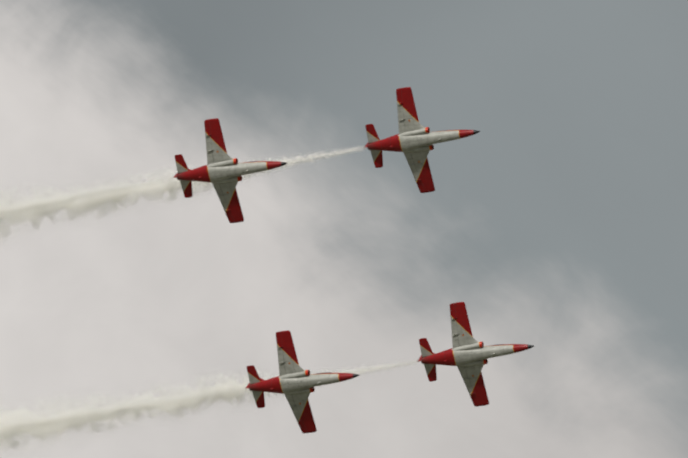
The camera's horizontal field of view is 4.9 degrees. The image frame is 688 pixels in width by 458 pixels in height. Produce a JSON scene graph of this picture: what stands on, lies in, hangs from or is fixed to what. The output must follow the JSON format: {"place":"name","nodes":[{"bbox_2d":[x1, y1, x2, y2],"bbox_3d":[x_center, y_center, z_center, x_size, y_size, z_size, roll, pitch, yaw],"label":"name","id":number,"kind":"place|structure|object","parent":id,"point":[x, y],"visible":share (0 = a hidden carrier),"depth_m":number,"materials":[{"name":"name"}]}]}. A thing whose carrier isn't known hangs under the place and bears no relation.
{"place":"outdoors","nodes":[
{"label":"outdoors","id":0,"kind":"place"},
{"bbox_2d":[173,118,286,222],"bbox_3d":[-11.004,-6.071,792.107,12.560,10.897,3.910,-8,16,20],"label":"jet aircraft","id":1,"kind":"object","parent":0,"point":[222,171],"visible":1,"depth_m":791.09,"materials":[{"name":"paint"}]},
{"bbox_2d":[245,330,358,432],"bbox_3d":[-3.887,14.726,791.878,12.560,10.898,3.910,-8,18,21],"label":"jet aircraft","id":2,"kind":"object","parent":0,"point":[294,382],"visible":1,"depth_m":790.88,"materials":[{"name":"paint"}]},
{"bbox_2d":[0,0,687,457],"label":"sky","id":3,"kind":"structure","parent":0,"point":[134,314],"materials":[{"name":"grey"}]},
{"bbox_2d":[364,87,479,192],"bbox_3d":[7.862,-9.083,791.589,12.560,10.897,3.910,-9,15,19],"label":"jet aircraft","id":4,"kind":"object","parent":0,"point":[413,140],"visible":1,"depth_m":790.57,"materials":[{"name":"paint"}]},
{"bbox_2d":[417,302,533,406],"bbox_3d":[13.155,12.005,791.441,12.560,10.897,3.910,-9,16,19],"label":"jet aircraft","id":5,"kind":"object","parent":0,"point":[468,355],"visible":1,"depth_m":790.39,"materials":[{"name":"paint"}]}
]}

